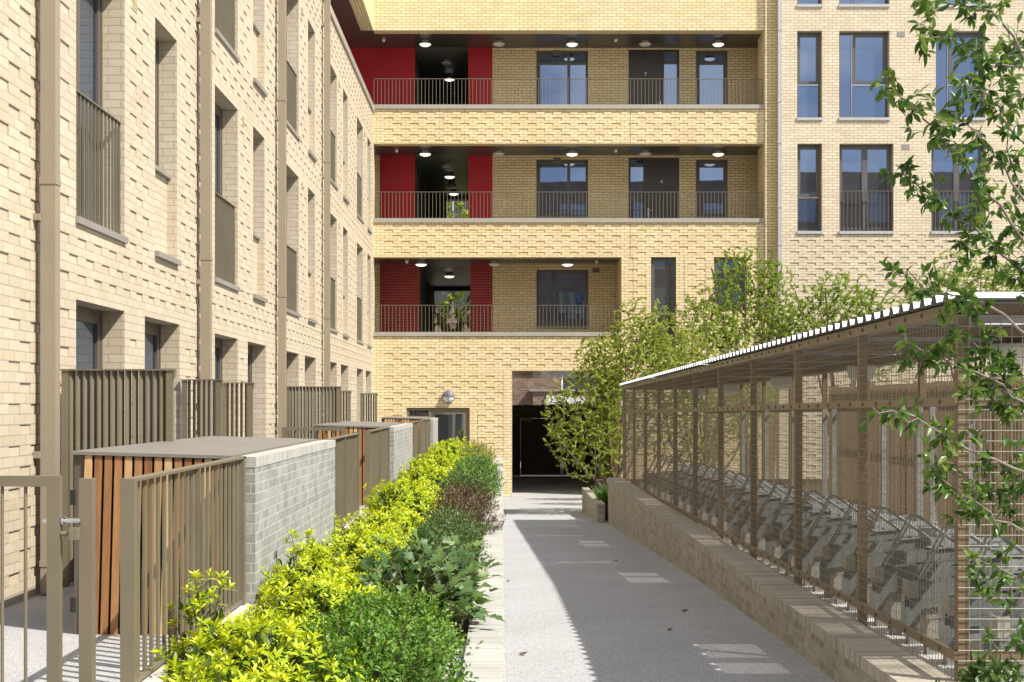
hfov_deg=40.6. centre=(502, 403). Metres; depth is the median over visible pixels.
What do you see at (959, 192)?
window
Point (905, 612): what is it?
cycle rack
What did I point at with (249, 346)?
window
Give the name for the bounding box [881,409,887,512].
rack upright
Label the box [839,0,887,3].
window
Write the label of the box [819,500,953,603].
cycle rack
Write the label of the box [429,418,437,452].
bin screen wall
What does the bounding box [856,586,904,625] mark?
cycle rack
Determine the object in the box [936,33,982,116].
window
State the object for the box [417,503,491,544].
fine leaved shrub
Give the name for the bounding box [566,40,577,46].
ceiling lamp
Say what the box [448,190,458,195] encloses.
ceiling lamp
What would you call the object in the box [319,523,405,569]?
yellow shrub
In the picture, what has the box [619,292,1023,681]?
cycle shelter
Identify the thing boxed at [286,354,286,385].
window
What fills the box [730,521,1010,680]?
shelter floor
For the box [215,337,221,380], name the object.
window
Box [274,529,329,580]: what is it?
yellow shrub
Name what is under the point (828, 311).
garden tree
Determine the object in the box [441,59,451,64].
ceiling lamp
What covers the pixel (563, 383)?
window
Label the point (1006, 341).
shelter lamp
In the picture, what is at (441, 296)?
window
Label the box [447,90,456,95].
ceiling lamp
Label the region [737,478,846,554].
cycle rack
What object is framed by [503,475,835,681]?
path
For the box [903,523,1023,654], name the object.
cycle rack
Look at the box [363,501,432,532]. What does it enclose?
yellow shrub
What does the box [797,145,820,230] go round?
window
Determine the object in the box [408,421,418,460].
fence panel
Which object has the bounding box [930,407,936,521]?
rack upright
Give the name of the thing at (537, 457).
yard gate
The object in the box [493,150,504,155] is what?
ceiling lamp
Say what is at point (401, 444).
bin screen wall
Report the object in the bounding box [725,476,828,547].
cycle rack
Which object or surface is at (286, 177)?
window
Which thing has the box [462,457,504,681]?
raised bed wall
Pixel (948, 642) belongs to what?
cycle rack
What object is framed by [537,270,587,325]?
window
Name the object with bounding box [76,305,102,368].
window
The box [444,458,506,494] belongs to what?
fine leaved shrub
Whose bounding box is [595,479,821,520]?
garden soil
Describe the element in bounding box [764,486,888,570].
cycle rack
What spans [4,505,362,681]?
terrace
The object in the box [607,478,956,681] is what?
path wall
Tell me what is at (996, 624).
cycle rack
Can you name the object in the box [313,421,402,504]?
bin store
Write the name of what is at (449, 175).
ceiling lamp
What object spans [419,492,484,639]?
soil
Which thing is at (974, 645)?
cycle rack
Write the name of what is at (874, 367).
shelter lamp
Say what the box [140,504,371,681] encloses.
kerb stone
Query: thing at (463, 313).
street tree
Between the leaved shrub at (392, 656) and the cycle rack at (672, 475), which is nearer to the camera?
the leaved shrub at (392, 656)
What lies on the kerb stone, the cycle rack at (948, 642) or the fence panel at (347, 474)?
the fence panel at (347, 474)
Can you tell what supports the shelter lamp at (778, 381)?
attached to the cycle shelter
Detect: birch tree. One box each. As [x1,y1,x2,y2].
[540,297,688,488]
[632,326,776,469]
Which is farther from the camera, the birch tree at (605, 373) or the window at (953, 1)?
the window at (953, 1)
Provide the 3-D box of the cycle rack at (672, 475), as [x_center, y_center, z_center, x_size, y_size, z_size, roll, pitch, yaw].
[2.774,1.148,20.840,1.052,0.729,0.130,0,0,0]
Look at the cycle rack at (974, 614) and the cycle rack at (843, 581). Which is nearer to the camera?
the cycle rack at (974, 614)
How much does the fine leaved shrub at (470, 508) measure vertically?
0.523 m
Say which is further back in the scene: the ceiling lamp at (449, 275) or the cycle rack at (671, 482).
the ceiling lamp at (449, 275)
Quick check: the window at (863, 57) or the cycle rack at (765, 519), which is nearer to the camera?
the cycle rack at (765, 519)
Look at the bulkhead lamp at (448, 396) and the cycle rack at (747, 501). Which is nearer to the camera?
the cycle rack at (747, 501)
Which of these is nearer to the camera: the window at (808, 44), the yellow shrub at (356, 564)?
the yellow shrub at (356, 564)
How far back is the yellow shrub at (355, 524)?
12.42 m
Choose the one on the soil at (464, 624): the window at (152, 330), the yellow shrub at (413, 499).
the yellow shrub at (413, 499)
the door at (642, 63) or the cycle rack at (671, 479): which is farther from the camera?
the door at (642, 63)
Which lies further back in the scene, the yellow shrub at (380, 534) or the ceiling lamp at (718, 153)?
the ceiling lamp at (718, 153)
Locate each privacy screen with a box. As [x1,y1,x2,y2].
[60,369,175,585]
[180,379,222,438]
[222,382,254,436]
[286,386,340,438]
[333,391,351,421]
[360,393,377,421]
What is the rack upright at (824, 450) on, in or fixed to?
on the shelter floor
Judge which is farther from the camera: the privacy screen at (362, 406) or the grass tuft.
the privacy screen at (362, 406)
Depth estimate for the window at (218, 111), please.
17.92 m
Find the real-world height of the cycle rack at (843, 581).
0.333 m
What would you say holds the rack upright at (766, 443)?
on the shelter floor
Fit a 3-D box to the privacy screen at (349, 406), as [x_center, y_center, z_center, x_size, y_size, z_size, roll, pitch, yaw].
[-3.205,0.577,27.425,0.420,1.666,0.070,0,0,0]
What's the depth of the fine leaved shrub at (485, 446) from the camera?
28.02 m
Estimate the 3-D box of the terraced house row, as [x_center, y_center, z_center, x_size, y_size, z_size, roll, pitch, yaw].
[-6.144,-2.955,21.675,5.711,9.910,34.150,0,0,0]
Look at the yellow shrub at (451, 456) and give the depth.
25.13 m
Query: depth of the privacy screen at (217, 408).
14.76 m
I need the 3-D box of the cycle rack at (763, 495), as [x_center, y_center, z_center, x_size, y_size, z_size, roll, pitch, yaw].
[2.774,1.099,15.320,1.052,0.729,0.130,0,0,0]
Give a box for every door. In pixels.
[407,408,469,445]
[629,50,678,103]
[629,158,678,217]
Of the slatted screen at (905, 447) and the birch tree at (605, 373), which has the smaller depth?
the slatted screen at (905, 447)
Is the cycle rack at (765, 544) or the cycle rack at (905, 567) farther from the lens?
the cycle rack at (765, 544)
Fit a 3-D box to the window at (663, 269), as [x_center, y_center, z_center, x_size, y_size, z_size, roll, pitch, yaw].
[4.301,-2.763,37.115,0.667,2.325,0.070,0,0,0]
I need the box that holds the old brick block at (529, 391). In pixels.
[434,197,817,460]
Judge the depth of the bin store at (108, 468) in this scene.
8.48 m
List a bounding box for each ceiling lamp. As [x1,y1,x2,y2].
[415,261,426,265]
[419,40,430,46]
[419,150,430,155]
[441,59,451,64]
[442,163,452,168]
[444,75,453,81]
[444,173,454,178]
[444,273,454,277]
[446,182,456,187]
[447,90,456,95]
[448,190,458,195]
[489,261,499,265]
[493,40,504,46]
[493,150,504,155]
[562,261,573,266]
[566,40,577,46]
[566,150,577,155]
[639,40,650,46]
[639,150,650,155]
[712,40,723,46]
[712,150,724,155]
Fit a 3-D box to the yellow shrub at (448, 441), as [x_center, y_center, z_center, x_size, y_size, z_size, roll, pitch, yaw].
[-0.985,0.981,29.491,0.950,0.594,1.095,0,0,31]
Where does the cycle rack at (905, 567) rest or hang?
on the shelter floor
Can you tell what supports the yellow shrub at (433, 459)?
on the soil at (464, 624)
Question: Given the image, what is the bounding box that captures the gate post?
[60,478,95,681]
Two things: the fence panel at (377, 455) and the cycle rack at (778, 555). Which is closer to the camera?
the cycle rack at (778, 555)
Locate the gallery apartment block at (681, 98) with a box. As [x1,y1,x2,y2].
[330,0,777,495]
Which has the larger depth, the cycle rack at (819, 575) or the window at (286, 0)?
the window at (286, 0)
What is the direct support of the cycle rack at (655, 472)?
on the shelter floor
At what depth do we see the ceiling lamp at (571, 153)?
38.00 m
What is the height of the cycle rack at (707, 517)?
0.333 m
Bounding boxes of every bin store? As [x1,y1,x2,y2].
[70,436,318,634]
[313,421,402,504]
[381,416,431,455]
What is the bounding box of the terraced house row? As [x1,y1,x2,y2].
[0,0,374,607]
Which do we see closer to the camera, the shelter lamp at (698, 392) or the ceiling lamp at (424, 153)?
the shelter lamp at (698, 392)
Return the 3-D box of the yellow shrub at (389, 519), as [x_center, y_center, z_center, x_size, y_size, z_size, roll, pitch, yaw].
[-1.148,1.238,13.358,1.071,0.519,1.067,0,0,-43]
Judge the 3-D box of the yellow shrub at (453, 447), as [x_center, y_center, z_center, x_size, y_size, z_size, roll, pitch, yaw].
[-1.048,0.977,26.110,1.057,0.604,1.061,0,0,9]
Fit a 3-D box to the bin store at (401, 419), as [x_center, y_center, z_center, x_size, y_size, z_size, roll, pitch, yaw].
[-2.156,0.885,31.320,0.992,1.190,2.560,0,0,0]
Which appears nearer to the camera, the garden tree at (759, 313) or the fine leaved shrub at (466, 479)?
the fine leaved shrub at (466, 479)
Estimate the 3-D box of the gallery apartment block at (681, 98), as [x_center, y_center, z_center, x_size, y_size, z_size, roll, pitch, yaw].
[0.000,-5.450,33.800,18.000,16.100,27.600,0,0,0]
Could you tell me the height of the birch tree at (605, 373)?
3.911 m
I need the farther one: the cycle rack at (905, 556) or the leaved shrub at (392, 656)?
the cycle rack at (905, 556)
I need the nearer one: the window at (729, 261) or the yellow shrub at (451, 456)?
the yellow shrub at (451, 456)
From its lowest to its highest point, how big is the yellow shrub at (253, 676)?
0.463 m
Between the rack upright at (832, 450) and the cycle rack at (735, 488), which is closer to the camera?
the rack upright at (832, 450)
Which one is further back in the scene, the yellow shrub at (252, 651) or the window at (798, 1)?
the window at (798, 1)
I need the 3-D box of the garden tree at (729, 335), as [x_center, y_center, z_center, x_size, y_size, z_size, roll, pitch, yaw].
[4.475,-0.165,30.002,3.026,4.256,1.836,0,0,0]
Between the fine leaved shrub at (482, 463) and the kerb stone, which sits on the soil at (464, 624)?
the fine leaved shrub at (482, 463)
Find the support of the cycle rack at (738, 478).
on the shelter floor
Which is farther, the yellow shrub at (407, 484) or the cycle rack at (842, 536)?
the yellow shrub at (407, 484)
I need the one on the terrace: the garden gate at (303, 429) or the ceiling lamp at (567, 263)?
the garden gate at (303, 429)
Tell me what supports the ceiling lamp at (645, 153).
attached to the gallery apartment block at (681, 98)
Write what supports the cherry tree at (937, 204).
on the ground
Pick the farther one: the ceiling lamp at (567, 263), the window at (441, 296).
the window at (441, 296)
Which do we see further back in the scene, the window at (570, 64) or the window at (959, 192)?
the window at (570, 64)
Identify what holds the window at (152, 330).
in the terraced house row
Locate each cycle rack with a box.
[643,454,705,482]
[647,454,710,480]
[652,456,714,486]
[661,459,717,489]
[663,459,734,491]
[670,461,739,495]
[683,462,745,488]
[683,464,763,519]
[689,466,773,524]
[698,468,783,530]
[701,512,714,532]
[705,470,788,534]
[710,516,724,538]
[715,473,815,541]
[724,521,735,544]
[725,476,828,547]
[731,526,748,550]
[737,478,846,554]
[745,532,761,558]
[749,482,856,562]
[761,539,776,566]
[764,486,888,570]
[771,546,791,575]
[781,490,911,580]
[788,554,812,585]
[802,495,939,591]
[808,563,833,597]
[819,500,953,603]
[830,574,856,610]
[842,506,1006,617]
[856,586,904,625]
[871,514,1023,634]
[885,601,943,643]
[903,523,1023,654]
[921,618,988,665]
[942,533,1023,639]
[970,638,1014,672]
[989,581,1023,681]
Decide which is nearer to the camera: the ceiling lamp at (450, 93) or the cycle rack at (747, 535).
the cycle rack at (747, 535)
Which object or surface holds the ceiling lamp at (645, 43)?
attached to the gallery apartment block at (681, 98)
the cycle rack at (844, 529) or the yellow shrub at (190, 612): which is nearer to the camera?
the yellow shrub at (190, 612)
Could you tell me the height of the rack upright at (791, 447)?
1.414 m
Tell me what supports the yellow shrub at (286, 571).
on the soil at (464, 624)
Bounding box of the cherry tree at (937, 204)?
[858,0,1023,669]
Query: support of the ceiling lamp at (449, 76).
attached to the gallery apartment block at (681, 98)
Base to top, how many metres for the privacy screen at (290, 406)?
1.679 m
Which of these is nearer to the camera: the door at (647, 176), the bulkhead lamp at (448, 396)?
the bulkhead lamp at (448, 396)
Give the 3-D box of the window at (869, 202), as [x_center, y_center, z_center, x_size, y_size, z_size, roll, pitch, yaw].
[9.676,-5.755,37.035,1.438,2.330,0.070,0,0,0]
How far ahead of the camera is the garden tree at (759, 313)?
32.33 m
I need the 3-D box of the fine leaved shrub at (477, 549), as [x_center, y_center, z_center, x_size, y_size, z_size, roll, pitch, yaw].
[-0.537,1.206,12.640,0.912,0.578,1.495,0,0,0]
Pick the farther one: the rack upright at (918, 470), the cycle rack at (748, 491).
the cycle rack at (748, 491)
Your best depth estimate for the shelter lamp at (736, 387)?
17.52 m
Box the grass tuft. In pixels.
[591,483,607,507]
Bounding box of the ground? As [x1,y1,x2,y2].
[400,461,520,681]
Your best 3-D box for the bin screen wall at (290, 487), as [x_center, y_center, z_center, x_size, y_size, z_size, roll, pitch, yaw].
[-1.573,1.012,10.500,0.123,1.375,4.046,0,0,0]
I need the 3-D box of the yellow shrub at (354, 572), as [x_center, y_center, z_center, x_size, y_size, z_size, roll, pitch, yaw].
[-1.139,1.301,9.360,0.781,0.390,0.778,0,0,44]
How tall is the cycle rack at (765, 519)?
0.729 m
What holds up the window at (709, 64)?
in the gallery apartment block at (681, 98)
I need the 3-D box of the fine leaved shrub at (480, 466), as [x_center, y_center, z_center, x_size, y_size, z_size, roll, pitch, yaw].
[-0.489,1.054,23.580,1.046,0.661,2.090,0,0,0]
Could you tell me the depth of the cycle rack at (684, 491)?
17.34 m
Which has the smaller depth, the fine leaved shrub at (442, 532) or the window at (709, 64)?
the fine leaved shrub at (442, 532)
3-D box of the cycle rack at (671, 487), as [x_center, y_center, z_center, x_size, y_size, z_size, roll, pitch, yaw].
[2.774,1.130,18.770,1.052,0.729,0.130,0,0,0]
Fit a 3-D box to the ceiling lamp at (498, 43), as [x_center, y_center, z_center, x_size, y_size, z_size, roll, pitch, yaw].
[-0.108,-9.909,38.100,0.344,0.152,0.344,0,0,0]
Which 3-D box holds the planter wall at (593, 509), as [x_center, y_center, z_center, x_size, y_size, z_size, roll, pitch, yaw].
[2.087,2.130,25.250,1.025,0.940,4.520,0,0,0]
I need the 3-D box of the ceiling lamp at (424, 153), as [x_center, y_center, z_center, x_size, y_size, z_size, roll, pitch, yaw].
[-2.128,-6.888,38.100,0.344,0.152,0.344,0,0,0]
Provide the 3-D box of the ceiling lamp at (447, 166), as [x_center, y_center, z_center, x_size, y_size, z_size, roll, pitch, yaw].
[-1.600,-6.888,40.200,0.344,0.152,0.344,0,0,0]
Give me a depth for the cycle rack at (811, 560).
10.79 m
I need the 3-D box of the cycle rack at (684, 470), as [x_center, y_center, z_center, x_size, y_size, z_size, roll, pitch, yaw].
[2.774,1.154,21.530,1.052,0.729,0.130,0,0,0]
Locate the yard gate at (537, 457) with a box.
[512,405,594,475]
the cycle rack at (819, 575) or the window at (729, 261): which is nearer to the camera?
the cycle rack at (819, 575)
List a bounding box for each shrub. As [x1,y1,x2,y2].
[150,610,376,681]
[160,568,239,667]
[163,646,303,681]
[192,612,318,671]
[236,610,338,638]
[241,569,402,629]
[256,543,366,614]
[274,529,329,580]
[277,599,479,681]
[285,569,383,595]
[305,525,407,571]
[316,551,386,590]
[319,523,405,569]
[321,574,483,678]
[332,513,417,548]
[335,507,417,544]
[350,524,503,597]
[351,537,504,627]
[363,478,437,519]
[363,478,451,516]
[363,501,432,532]
[392,461,455,488]
[398,464,432,477]
[399,521,484,572]
[408,503,491,560]
[409,448,456,474]
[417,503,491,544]
[423,441,471,459]
[425,449,462,462]
[426,492,506,533]
[430,478,498,517]
[431,465,500,505]
[439,436,469,445]
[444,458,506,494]
[445,452,501,488]
[448,447,503,479]
[455,441,498,466]
[461,439,497,460]
[935,649,1023,681]
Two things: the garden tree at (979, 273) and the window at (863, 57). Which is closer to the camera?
the garden tree at (979, 273)
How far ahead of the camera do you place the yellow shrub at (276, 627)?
6.83 m
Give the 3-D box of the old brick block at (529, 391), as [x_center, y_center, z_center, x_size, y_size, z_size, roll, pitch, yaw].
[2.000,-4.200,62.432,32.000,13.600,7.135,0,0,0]
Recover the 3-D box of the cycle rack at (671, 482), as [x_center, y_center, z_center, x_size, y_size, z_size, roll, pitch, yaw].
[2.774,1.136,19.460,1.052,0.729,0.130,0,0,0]
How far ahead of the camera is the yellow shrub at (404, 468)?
20.20 m
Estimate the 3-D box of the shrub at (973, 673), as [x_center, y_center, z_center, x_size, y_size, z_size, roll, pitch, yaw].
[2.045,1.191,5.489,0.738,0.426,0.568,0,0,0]
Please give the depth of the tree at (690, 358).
27.10 m
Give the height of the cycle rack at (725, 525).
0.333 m
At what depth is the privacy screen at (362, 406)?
33.41 m
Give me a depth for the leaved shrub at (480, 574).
9.89 m
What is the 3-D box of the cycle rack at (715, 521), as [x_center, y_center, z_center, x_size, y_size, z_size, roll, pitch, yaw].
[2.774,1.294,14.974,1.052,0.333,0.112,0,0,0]
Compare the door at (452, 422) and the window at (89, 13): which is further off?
the door at (452, 422)
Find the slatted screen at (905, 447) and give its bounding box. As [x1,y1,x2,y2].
[833,379,1023,547]
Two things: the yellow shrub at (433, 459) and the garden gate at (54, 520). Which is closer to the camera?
the garden gate at (54, 520)
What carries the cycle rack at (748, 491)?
on the shelter floor
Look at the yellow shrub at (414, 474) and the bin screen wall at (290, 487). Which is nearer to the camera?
the bin screen wall at (290, 487)
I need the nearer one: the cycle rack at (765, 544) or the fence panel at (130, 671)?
the fence panel at (130, 671)
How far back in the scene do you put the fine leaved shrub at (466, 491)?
16.57 m
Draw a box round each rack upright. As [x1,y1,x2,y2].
[764,410,767,481]
[791,410,791,485]
[823,409,826,494]
[831,408,835,498]
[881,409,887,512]
[915,406,922,521]
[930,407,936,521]
[970,406,974,534]
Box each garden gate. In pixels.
[0,475,81,681]
[282,427,344,438]
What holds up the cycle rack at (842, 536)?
on the shelter floor
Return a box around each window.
[76,0,102,224]
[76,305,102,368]
[145,321,160,442]
[155,37,158,165]
[215,102,221,195]
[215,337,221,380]
[248,345,251,381]
[286,0,286,58]
[286,177,286,243]
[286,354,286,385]
[434,291,469,313]
[446,201,467,217]
[536,51,587,103]
[536,160,587,216]
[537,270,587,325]
[561,378,594,388]
[651,257,675,343]
[696,51,726,103]
[696,160,726,216]
[714,257,746,305]
[797,0,820,3]
[797,33,820,116]
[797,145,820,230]
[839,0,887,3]
[839,33,887,116]
[839,145,891,230]
[931,145,982,230]
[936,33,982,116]
[942,0,982,3]
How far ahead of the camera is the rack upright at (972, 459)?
9.70 m
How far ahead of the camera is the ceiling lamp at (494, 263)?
38.00 m
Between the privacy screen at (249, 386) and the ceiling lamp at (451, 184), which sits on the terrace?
the privacy screen at (249, 386)
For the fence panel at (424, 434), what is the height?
0.925 m
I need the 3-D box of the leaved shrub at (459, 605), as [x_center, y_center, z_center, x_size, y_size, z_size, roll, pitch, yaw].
[-0.559,1.170,8.929,1.166,0.652,1.360,0,0,0]
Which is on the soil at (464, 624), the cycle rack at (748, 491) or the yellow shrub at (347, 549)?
the yellow shrub at (347, 549)
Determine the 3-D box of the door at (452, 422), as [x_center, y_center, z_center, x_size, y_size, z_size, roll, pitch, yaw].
[-1.724,1.293,37.095,1.687,2.375,0.090,0,0,0]
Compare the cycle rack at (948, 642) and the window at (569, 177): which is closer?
the cycle rack at (948, 642)
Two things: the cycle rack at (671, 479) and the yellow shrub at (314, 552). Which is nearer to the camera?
the yellow shrub at (314, 552)
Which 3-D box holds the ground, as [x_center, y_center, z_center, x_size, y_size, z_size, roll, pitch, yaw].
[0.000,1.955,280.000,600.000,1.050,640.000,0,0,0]
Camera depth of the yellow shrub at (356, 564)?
9.93 m
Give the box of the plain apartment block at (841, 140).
[773,0,1023,478]
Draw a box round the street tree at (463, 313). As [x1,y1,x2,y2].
[434,201,469,331]
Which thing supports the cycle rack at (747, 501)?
on the shelter floor
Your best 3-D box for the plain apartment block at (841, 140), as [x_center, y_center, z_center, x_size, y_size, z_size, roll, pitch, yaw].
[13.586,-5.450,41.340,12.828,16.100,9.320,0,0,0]
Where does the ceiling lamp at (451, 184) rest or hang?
attached to the gallery apartment block at (681, 98)
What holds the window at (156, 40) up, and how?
in the terraced house row
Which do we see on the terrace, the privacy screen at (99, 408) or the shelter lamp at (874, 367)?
the privacy screen at (99, 408)
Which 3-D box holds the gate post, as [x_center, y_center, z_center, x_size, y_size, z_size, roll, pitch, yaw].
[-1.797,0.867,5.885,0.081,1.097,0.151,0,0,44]
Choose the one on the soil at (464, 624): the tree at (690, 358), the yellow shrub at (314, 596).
the yellow shrub at (314, 596)
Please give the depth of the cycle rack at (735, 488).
16.65 m
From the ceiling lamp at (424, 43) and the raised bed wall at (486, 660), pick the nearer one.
the raised bed wall at (486, 660)
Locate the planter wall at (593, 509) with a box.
[582,487,604,522]
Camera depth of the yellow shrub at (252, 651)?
6.17 m
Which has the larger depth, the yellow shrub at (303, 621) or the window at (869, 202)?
the window at (869, 202)
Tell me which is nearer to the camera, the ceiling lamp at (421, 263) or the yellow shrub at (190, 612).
the yellow shrub at (190, 612)
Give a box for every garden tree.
[642,298,778,466]
[672,246,823,475]
[752,269,916,393]
[870,247,1023,380]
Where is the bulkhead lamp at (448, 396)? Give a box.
[442,390,454,402]
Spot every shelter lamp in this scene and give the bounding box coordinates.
[690,386,703,397]
[724,381,739,394]
[770,373,791,389]
[846,361,875,381]
[991,337,1023,366]
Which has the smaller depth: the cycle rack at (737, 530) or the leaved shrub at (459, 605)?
the leaved shrub at (459, 605)
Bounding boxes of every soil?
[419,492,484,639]
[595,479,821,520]
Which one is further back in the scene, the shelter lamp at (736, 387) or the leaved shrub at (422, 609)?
the shelter lamp at (736, 387)
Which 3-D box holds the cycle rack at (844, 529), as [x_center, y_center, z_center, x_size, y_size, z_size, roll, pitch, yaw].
[2.774,1.062,11.180,1.052,0.729,0.130,0,0,0]
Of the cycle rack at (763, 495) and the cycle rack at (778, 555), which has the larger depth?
the cycle rack at (763, 495)
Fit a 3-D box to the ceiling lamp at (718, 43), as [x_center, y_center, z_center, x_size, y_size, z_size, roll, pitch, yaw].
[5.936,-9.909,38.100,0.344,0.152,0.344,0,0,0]
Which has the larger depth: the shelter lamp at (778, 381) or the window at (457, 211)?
the window at (457, 211)
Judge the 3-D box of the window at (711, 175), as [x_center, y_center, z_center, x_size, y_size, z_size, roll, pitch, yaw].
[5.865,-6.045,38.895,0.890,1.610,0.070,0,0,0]
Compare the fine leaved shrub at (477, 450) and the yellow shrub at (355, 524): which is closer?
the yellow shrub at (355, 524)
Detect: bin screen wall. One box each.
[243,440,335,603]
[388,423,412,482]
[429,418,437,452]
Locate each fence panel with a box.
[120,456,245,681]
[323,433,359,527]
[365,427,389,506]
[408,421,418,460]
[420,419,429,457]

